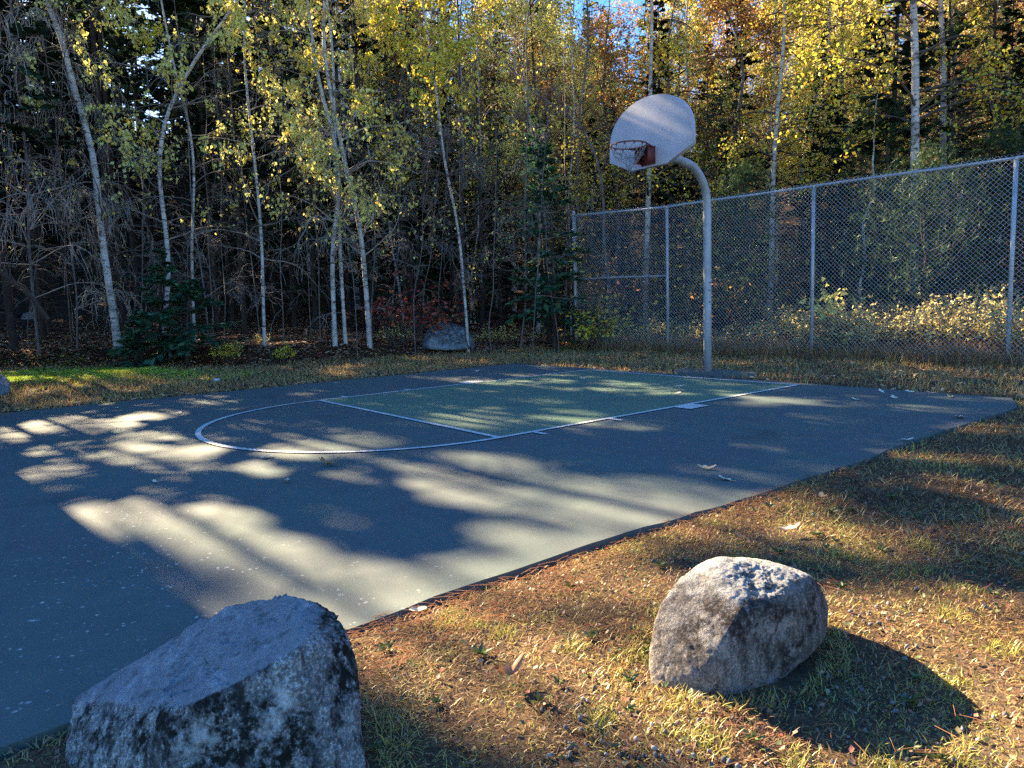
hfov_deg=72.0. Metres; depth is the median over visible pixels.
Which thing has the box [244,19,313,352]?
bare sapling
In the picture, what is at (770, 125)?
yellow birch
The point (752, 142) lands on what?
grey tree
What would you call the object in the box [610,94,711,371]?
basketball hoop
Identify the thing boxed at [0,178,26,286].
conifer tree
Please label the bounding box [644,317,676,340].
weed plant
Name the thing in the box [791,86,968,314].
pine tree
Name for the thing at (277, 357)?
berry bush
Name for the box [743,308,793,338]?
weed plant
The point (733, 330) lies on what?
weed plant
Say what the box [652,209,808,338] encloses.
beech bush
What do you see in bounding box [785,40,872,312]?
conifer tree
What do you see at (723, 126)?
conifer tree
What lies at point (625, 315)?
conifer tree
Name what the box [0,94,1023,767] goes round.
ground
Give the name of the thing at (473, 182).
yellow birch
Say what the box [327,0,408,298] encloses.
conifer tree
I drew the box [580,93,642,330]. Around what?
conifer tree
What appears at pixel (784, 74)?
yellow birch
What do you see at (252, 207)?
conifer tree
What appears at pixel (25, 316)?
rock
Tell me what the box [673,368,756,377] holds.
pole footing
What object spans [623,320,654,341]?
weed plant
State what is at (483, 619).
pine needles
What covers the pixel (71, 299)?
conifer tree
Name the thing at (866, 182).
conifer tree
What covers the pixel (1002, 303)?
weed plant
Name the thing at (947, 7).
yellow birch
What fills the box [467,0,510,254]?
conifer tree
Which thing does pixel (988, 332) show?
weed plant
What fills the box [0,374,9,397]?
boulder
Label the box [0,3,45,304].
bare sapling
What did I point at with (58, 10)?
conifer tree
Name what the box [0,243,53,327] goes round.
fallen tree
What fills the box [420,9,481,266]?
conifer tree
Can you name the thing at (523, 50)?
yellow birch
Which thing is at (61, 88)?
conifer tree
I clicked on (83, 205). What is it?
conifer tree
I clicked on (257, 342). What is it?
leafy bush
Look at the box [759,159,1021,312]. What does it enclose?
beech bush
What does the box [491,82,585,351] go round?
bare sapling
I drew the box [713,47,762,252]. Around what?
grey tree
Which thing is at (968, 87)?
orange tree
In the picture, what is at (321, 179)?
conifer tree
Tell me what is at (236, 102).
orange tree
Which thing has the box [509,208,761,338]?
beech bush
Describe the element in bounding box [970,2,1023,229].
orange tree
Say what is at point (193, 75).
conifer tree
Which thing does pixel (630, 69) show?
conifer tree
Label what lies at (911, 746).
ground cover
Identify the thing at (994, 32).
pine tree
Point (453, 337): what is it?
boulder
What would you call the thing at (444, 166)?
conifer tree
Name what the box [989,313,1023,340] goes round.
weed plant
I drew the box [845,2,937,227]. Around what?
yellow birch
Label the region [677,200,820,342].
beech bush
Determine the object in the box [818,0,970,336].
conifer tree
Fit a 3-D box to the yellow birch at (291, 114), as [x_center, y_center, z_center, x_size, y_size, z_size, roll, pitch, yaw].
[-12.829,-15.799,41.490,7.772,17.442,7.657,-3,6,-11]
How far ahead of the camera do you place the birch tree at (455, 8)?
26.75 m
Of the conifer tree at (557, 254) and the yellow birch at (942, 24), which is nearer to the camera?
the yellow birch at (942, 24)
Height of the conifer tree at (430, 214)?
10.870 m
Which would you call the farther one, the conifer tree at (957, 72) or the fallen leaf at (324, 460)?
the conifer tree at (957, 72)
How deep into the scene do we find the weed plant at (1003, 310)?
11.75 m
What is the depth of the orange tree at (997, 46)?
38.11 m
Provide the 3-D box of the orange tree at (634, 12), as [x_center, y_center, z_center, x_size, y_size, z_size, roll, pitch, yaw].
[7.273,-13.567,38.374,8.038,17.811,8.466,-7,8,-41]
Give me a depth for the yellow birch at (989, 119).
18.91 m
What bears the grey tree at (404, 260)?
on the ground at (798, 674)
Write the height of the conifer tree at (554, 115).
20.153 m
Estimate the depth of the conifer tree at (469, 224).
51.34 m
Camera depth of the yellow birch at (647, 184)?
18.54 m
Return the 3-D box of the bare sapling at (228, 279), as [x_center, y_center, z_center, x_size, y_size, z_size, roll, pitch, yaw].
[-6.422,-4.623,16.212,2.513,7.950,2.323,-3,6,-6]
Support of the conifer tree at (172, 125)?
on the ground at (798, 674)
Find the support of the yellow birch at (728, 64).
on the ground at (798, 674)
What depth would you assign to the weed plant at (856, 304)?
12.62 m
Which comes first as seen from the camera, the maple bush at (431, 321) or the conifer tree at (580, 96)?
the maple bush at (431, 321)
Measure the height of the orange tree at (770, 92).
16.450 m
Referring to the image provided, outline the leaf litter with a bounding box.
[0,306,1023,767]
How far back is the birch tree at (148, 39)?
16.15 m
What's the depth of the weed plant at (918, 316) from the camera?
12.03 m
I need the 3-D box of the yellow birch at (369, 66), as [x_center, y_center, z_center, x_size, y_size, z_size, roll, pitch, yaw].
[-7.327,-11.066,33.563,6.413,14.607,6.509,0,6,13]
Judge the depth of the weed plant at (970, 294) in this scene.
12.05 m
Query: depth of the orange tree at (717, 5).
18.91 m
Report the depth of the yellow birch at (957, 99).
33.80 m
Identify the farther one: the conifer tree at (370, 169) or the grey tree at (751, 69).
the grey tree at (751, 69)
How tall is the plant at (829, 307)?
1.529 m
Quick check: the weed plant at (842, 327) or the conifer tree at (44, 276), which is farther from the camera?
the conifer tree at (44, 276)
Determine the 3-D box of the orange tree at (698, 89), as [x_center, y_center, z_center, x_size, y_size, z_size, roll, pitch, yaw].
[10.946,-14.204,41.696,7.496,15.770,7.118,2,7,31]
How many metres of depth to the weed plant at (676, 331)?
17.33 m
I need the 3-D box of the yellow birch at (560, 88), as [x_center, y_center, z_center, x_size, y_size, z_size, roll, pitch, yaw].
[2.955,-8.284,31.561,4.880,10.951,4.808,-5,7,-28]
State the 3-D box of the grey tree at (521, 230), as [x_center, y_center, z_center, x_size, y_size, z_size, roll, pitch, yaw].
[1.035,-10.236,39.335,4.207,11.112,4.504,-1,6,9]
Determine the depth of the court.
4.40 m
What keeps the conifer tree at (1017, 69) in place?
on the ground at (798, 674)
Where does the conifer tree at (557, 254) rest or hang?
on the ground at (798, 674)
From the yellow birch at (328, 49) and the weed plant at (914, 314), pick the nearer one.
the weed plant at (914, 314)
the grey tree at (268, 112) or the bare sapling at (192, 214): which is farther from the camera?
the grey tree at (268, 112)
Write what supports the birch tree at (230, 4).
on the ground at (798, 674)
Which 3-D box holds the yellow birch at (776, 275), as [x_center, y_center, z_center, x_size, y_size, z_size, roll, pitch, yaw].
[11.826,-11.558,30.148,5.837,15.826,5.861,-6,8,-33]
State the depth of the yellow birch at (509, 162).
46.70 m
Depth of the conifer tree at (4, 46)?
41.40 m
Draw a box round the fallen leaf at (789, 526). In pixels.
[777,522,799,531]
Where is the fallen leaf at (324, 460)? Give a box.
[320,457,339,465]
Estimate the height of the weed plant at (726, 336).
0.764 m
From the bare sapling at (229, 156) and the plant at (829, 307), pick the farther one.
the bare sapling at (229, 156)
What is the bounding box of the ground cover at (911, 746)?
[7,452,1023,767]
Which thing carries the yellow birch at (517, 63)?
on the ground at (798, 674)
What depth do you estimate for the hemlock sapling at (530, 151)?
18.08 m
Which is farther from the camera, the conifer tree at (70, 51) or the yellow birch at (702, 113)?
the conifer tree at (70, 51)
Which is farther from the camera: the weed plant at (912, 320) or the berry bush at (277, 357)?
the berry bush at (277, 357)
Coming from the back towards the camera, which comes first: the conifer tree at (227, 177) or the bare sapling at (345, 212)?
the conifer tree at (227, 177)
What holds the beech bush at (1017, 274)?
on the ground at (798, 674)
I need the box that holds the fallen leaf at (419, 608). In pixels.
[409,606,430,610]
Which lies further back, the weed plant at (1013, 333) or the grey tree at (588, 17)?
the grey tree at (588, 17)
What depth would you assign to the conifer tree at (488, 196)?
32.44 m
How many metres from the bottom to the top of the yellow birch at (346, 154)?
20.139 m
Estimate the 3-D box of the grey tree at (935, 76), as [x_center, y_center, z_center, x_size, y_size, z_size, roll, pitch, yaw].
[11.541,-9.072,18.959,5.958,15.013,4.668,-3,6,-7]
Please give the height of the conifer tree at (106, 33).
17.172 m
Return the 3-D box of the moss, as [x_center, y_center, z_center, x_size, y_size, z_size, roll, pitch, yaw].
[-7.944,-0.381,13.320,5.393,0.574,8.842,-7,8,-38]
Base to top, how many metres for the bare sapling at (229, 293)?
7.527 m
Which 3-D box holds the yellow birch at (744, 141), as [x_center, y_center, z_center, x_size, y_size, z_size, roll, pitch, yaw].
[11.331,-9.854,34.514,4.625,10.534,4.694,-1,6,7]
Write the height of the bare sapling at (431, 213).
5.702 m
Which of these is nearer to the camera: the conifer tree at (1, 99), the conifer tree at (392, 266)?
the conifer tree at (1, 99)
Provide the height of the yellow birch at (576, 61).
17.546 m
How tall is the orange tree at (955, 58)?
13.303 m
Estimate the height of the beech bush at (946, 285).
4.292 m
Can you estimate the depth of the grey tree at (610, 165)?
40.09 m
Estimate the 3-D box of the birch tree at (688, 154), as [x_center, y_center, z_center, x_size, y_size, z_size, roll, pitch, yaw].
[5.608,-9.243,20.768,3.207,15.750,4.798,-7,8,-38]
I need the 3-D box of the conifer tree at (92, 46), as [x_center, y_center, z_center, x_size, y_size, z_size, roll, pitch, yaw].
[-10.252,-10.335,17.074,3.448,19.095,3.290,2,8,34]
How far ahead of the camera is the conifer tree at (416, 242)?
27.04 m
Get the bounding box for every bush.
[207,340,242,362]
[251,333,269,343]
[267,341,296,363]
[345,270,462,346]
[375,321,419,346]
[415,284,477,341]
[471,323,526,345]
[488,214,665,345]
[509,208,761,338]
[524,323,569,342]
[560,288,641,349]
[603,232,756,334]
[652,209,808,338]
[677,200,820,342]
[712,188,883,321]
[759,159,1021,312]
[805,139,1023,345]
[847,136,1023,306]
[928,198,1023,306]
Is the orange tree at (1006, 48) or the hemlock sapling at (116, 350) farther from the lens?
the orange tree at (1006, 48)
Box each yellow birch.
[185,1,269,207]
[214,0,378,294]
[230,5,325,232]
[254,0,434,308]
[256,8,350,257]
[296,0,425,248]
[299,0,424,294]
[322,0,446,277]
[352,18,385,249]
[371,0,464,275]
[422,0,551,240]
[438,40,523,272]
[440,0,582,311]
[455,0,652,332]
[465,0,610,307]
[466,0,604,322]
[482,38,597,281]
[504,38,556,274]
[506,48,584,260]
[514,6,591,295]
[522,83,630,300]
[547,58,655,326]
[554,46,654,298]
[556,0,744,330]
[556,31,669,316]
[621,12,718,260]
[625,0,730,276]
[629,177,669,270]
[641,0,806,297]
[665,54,756,274]
[682,0,893,332]
[691,0,862,316]
[708,0,938,313]
[710,72,784,264]
[715,0,859,289]
[742,0,902,301]
[745,0,957,233]
[746,7,809,207]
[751,0,909,243]
[752,4,888,246]
[759,0,1023,312]
[767,0,908,282]
[817,0,1023,309]
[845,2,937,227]
[866,34,897,182]
[867,22,973,263]
[871,0,998,204]
[878,0,996,237]
[906,0,1023,225]
[929,1,1023,240]
[949,19,1023,218]
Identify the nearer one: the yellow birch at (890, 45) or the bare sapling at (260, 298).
the bare sapling at (260, 298)
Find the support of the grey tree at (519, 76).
on the ground at (798, 674)
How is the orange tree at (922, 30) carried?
on the ground at (798, 674)
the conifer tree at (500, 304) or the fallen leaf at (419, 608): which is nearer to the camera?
the fallen leaf at (419, 608)
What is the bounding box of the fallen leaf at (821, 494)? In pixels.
[818,492,825,497]
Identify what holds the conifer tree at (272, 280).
on the ground at (798, 674)
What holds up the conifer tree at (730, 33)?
on the ground at (798, 674)
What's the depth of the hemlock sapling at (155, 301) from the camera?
14.71 m
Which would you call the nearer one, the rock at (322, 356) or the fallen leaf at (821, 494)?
the fallen leaf at (821, 494)
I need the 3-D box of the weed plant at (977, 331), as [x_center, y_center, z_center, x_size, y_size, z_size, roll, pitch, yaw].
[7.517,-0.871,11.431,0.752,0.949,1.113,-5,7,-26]
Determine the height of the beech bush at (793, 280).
3.923 m
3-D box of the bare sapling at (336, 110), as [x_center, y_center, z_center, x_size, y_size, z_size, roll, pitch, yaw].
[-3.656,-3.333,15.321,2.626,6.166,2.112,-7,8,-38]
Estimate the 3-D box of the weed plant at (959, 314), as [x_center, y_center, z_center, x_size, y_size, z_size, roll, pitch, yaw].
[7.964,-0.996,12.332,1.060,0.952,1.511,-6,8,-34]
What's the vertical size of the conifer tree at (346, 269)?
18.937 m
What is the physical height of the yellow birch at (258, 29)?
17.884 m
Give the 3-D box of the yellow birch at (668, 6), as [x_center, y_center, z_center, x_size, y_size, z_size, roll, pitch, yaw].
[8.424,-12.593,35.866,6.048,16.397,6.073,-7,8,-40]
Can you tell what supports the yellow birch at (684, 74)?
on the ground at (798, 674)
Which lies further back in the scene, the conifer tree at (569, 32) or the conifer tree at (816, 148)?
the conifer tree at (569, 32)
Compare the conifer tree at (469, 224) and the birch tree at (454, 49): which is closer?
the birch tree at (454, 49)
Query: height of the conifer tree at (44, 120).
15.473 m
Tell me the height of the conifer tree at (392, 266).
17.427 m
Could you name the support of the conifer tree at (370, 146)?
on the ground at (798, 674)
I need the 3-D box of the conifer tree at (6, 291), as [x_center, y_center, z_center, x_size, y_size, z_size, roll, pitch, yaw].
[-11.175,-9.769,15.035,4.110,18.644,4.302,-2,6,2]
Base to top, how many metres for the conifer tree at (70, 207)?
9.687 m
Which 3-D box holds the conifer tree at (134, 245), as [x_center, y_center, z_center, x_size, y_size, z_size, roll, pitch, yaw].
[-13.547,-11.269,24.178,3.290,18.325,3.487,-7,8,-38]
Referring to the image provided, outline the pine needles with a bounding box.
[344,472,1023,767]
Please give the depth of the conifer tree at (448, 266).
25.63 m
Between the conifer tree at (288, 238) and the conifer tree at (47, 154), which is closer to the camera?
the conifer tree at (288, 238)
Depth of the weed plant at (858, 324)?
12.12 m
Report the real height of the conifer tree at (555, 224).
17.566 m
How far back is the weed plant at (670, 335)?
16.07 m
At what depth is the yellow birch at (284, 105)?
44.58 m
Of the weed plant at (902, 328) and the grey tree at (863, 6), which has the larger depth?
the grey tree at (863, 6)
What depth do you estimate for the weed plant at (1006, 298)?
12.05 m
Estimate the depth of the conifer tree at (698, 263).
27.18 m
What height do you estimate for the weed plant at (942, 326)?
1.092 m
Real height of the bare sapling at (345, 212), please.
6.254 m
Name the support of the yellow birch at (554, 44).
on the ground at (798, 674)
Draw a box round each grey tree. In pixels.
[138,0,296,264]
[180,6,291,227]
[219,3,324,265]
[227,8,385,273]
[327,0,475,303]
[342,0,463,244]
[352,0,532,309]
[369,0,471,268]
[386,0,642,329]
[402,0,527,303]
[418,0,532,294]
[500,37,584,272]
[504,0,644,337]
[509,107,558,294]
[582,72,655,260]
[593,0,759,325]
[623,12,732,272]
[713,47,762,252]
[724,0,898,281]
[724,81,770,247]
[738,44,795,224]
[761,0,961,312]
[799,0,930,299]
[810,3,928,243]
[838,1,1023,245]
[922,0,1023,281]
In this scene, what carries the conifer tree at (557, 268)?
on the ground at (798, 674)
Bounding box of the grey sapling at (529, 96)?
[444,0,602,348]
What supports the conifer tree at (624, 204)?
on the ground at (798, 674)
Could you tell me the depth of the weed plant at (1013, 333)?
10.36 m
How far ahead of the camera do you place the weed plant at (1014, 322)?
10.58 m
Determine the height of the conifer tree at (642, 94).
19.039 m
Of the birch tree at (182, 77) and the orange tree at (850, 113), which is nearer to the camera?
the birch tree at (182, 77)
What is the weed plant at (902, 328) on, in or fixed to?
on the ground at (798, 674)
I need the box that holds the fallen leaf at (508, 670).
[498,652,524,675]
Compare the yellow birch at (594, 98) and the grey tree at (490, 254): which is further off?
the grey tree at (490, 254)
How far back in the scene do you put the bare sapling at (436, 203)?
17.26 m
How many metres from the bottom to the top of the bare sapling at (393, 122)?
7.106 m
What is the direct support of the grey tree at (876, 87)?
on the ground at (798, 674)
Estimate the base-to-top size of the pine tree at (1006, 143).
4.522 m
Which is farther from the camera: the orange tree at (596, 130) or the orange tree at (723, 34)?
the orange tree at (723, 34)
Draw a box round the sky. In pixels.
[11,0,1023,155]
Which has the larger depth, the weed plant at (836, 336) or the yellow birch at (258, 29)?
the yellow birch at (258, 29)
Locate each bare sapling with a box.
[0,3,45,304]
[10,60,99,341]
[20,0,96,349]
[74,23,220,334]
[132,0,258,345]
[146,27,258,339]
[149,120,264,336]
[169,14,298,343]
[183,1,265,336]
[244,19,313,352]
[256,34,350,340]
[256,50,330,334]
[285,80,406,359]
[332,91,421,350]
[372,67,444,336]
[372,101,469,356]
[384,133,479,338]
[396,115,484,316]
[449,102,544,351]
[482,89,614,353]
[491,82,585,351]
[522,9,610,347]
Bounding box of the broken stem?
[858,94,877,310]
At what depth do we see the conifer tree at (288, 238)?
21.66 m
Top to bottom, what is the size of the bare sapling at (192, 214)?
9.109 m
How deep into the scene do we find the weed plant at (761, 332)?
13.77 m
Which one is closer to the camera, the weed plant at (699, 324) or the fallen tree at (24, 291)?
the fallen tree at (24, 291)
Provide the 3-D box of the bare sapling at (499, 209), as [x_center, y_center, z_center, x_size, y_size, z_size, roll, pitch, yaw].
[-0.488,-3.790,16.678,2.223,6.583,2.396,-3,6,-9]
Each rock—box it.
[20,312,37,319]
[315,351,329,359]
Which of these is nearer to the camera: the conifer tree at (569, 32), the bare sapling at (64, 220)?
the bare sapling at (64, 220)
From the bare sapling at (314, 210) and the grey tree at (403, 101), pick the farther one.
the grey tree at (403, 101)
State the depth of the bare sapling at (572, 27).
16.77 m
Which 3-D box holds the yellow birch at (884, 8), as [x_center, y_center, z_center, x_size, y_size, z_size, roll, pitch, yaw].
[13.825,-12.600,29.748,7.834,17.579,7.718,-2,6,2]
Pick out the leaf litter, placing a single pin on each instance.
(106, 342)
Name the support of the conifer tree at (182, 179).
on the ground at (798, 674)
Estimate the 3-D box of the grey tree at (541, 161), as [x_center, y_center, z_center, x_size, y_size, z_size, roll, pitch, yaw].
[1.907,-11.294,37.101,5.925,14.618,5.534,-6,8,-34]
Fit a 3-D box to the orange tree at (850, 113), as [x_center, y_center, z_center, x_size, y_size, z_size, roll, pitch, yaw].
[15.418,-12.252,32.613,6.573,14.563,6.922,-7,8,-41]
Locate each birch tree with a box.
[0,0,166,353]
[0,0,217,348]
[75,0,333,332]
[90,0,258,342]
[150,0,343,345]
[227,0,396,346]
[236,0,421,343]
[249,0,463,347]
[327,38,426,322]
[333,0,554,351]
[427,0,505,323]
[437,1,519,323]
[520,0,635,334]
[626,0,737,330]
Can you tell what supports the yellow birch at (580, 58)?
on the ground at (798, 674)
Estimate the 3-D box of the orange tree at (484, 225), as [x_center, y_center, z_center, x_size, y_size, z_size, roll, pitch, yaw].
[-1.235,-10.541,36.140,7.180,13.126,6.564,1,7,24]
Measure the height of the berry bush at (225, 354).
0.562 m
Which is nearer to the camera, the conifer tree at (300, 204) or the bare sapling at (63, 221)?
the bare sapling at (63, 221)
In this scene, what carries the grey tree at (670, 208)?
on the ground at (798, 674)
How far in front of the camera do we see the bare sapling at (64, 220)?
17.41 m
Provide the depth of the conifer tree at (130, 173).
46.77 m
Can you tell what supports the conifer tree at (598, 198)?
on the ground at (798, 674)
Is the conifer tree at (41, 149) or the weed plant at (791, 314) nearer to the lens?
the weed plant at (791, 314)
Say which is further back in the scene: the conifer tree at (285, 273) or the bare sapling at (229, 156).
the conifer tree at (285, 273)
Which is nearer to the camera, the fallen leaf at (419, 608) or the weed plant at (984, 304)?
the fallen leaf at (419, 608)
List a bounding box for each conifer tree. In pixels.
[0,0,86,246]
[0,0,102,338]
[0,0,104,332]
[0,0,106,350]
[0,0,152,349]
[0,4,94,302]
[0,5,49,188]
[0,15,45,216]
[0,17,56,248]
[0,31,46,235]
[0,93,40,322]
[0,161,58,320]
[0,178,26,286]
[3,0,134,320]
[5,3,90,228]
[9,0,140,276]
[13,2,91,183]
[15,0,183,338]
[20,0,99,226]
[25,1,222,332]
[26,0,122,198]
[46,0,145,243]
[53,0,197,293]
[57,0,158,228]
[60,3,130,155]
[64,1,154,198]
[67,0,223,321]
[72,8,127,168]
[75,0,183,309]
[104,2,167,171]
[110,5,169,144]
[113,3,168,184]
[121,8,249,289]
[122,0,191,213]
[136,12,219,242]
[144,0,278,328]
[145,12,232,236]
[150,5,296,322]
[155,4,289,300]
[155,5,278,294]
[166,7,259,257]
[171,0,297,334]
[189,19,256,247]
[199,41,306,272]
[203,0,324,320]
[203,4,316,278]
[223,0,386,330]
[224,0,358,326]
[227,4,303,264]
[233,100,268,234]
[234,42,337,314]
[274,10,351,280]
[281,0,389,315]
[285,1,373,285]
[287,0,387,308]
[303,0,426,333]
[305,0,405,322]
[315,14,402,309]
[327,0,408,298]
[339,1,389,253]
[345,2,449,332]
[357,4,448,286]
[360,13,440,305]
[368,28,429,274]
[370,1,466,278]
[370,4,456,296]
[374,0,450,317]
[400,149,441,311]
[405,0,519,329]
[420,5,474,267]
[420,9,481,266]
[420,90,488,323]
[422,0,488,280]
[422,104,469,292]
[430,0,513,330]
[456,92,473,253]
[464,3,535,293]
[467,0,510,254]
[468,76,549,325]
[469,133,509,282]
[472,124,530,311]
[485,115,534,320]
[503,0,584,333]
[519,2,589,264]
[521,41,583,267]
[526,210,588,291]
[547,116,593,326]
[560,118,623,337]
[562,0,627,291]
[563,1,577,231]
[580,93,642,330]
[596,5,634,240]
[596,166,642,325]
[610,172,642,313]
[612,0,715,334]
[618,32,656,239]
[623,0,680,270]
[626,0,685,252]
[665,43,753,319]
[689,165,730,309]
[690,0,787,327]
[691,122,753,334]
[774,31,858,317]
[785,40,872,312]
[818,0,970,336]
[819,45,884,306]
[876,0,996,312]
[947,0,1023,305]
[962,21,1023,310]
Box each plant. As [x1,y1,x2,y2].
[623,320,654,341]
[631,310,676,336]
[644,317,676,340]
[656,325,683,340]
[661,320,689,339]
[669,307,702,338]
[676,321,696,339]
[680,322,712,338]
[688,312,714,337]
[702,319,746,346]
[713,312,755,335]
[741,309,791,347]
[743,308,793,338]
[748,291,826,340]
[762,299,816,341]
[771,289,815,341]
[775,304,842,345]
[782,304,828,341]
[791,310,849,348]
[793,326,841,349]
[796,296,869,339]
[798,277,913,347]
[805,287,911,345]
[809,305,866,348]
[814,307,891,353]
[829,293,917,351]
[832,300,905,343]
[853,305,905,343]
[869,295,959,349]
[869,308,936,347]
[874,305,934,344]
[875,297,930,340]
[879,295,946,341]
[884,315,946,348]
[904,281,1003,350]
[913,300,982,344]
[915,287,1006,344]
[916,290,1022,349]
[919,294,1003,347]
[931,280,1023,346]
[932,301,1006,341]
[942,282,1023,319]
[942,301,1005,349]
[968,290,1022,348]
[969,284,1023,343]
[970,300,1023,355]
[972,277,1023,329]
[985,315,1023,354]
[989,283,1023,344]
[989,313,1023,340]
[995,318,1023,336]
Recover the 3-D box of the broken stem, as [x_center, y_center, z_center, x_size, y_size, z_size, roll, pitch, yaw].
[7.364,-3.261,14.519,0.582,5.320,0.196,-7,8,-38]
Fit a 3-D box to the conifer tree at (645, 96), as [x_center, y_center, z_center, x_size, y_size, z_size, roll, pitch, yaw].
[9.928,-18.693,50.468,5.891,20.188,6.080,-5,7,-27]
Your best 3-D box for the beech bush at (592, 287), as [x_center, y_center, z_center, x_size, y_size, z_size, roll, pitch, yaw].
[1.895,-2.488,17.648,3.933,3.242,4.927,-7,8,-38]
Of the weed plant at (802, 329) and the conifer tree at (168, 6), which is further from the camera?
the conifer tree at (168, 6)
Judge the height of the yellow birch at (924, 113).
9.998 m
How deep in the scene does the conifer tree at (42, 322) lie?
18.57 m
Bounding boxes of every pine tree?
[670,85,775,329]
[682,156,799,340]
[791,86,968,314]
[901,116,1023,310]
[905,0,1023,308]
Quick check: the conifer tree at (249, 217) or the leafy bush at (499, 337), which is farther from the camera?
the conifer tree at (249, 217)
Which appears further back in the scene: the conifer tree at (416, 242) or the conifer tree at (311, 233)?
the conifer tree at (416, 242)
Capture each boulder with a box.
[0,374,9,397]
[65,593,365,767]
[422,322,474,350]
[649,556,827,695]
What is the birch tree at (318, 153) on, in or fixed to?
on the ground at (798, 674)
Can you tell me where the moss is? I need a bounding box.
[0,345,287,394]
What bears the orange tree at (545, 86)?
on the ground at (798, 674)
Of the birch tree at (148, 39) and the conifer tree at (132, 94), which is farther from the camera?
the conifer tree at (132, 94)
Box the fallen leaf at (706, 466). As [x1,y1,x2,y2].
[696,464,714,468]
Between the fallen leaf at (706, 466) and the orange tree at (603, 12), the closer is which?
the fallen leaf at (706, 466)
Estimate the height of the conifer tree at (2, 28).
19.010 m
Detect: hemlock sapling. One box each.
[106,315,170,366]
[117,248,196,359]
[129,278,242,367]
[500,115,603,343]
[505,146,596,350]
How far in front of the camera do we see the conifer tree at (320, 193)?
24.74 m
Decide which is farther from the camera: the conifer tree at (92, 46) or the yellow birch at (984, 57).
the yellow birch at (984, 57)
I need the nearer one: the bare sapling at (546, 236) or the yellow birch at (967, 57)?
the bare sapling at (546, 236)
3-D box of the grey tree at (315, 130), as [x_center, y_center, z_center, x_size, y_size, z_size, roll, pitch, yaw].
[-10.397,-15.026,37.362,7.952,19.619,7.428,-7,8,-39]
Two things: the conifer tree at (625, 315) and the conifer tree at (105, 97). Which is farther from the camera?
the conifer tree at (625, 315)
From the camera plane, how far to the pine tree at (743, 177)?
15.28 m
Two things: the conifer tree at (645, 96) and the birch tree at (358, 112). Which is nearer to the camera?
the birch tree at (358, 112)
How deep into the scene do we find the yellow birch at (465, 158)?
45.61 m
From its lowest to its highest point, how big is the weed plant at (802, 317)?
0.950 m
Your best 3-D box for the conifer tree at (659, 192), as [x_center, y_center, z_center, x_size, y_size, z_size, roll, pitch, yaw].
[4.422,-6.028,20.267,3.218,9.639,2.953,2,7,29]
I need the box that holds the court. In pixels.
[0,364,1016,761]
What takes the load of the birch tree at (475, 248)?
on the ground at (798, 674)
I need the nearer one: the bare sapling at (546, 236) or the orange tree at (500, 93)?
the bare sapling at (546, 236)
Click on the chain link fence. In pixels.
(1011, 256)
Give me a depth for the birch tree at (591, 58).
20.95 m
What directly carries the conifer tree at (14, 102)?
on the ground at (798, 674)
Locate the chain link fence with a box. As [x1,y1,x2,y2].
[572,153,1023,366]
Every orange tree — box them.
[206,31,292,255]
[266,0,402,281]
[315,2,508,288]
[403,52,557,296]
[446,15,541,281]
[450,26,503,265]
[457,31,599,307]
[522,12,653,297]
[545,0,702,329]
[559,0,685,302]
[583,0,740,283]
[621,57,702,300]
[642,3,765,265]
[654,0,821,330]
[677,5,767,232]
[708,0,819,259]
[712,2,779,220]
[747,21,802,202]
[752,1,908,221]
[815,0,1023,300]
[862,0,957,253]
[885,30,1002,292]
[896,24,1023,234]
[900,1,986,213]
[931,0,999,207]
[936,0,1023,198]
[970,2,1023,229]
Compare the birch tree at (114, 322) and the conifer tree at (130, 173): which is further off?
the conifer tree at (130, 173)
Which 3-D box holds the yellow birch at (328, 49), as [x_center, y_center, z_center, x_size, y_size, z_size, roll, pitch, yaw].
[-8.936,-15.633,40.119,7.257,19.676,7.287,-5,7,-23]
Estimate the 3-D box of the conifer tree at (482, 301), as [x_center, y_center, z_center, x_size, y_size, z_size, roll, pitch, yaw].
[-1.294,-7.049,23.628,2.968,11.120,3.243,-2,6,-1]
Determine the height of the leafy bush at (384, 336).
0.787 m
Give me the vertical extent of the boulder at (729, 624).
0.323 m
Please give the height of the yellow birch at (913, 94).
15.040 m
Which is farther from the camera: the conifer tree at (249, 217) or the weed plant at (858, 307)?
the conifer tree at (249, 217)
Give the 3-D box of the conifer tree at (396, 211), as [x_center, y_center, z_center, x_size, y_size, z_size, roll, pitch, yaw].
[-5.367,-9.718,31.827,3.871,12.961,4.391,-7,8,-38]
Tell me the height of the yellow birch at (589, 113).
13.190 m
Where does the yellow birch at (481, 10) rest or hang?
on the ground at (798, 674)
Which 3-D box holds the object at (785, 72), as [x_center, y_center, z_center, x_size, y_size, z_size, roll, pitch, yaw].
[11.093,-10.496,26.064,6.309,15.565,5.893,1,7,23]
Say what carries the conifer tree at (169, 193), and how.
on the ground at (798, 674)
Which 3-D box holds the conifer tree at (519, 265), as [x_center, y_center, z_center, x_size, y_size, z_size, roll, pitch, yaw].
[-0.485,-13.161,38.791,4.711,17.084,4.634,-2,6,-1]
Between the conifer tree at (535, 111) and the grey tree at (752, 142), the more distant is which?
the grey tree at (752, 142)
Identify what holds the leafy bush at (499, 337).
on the ground at (798, 674)

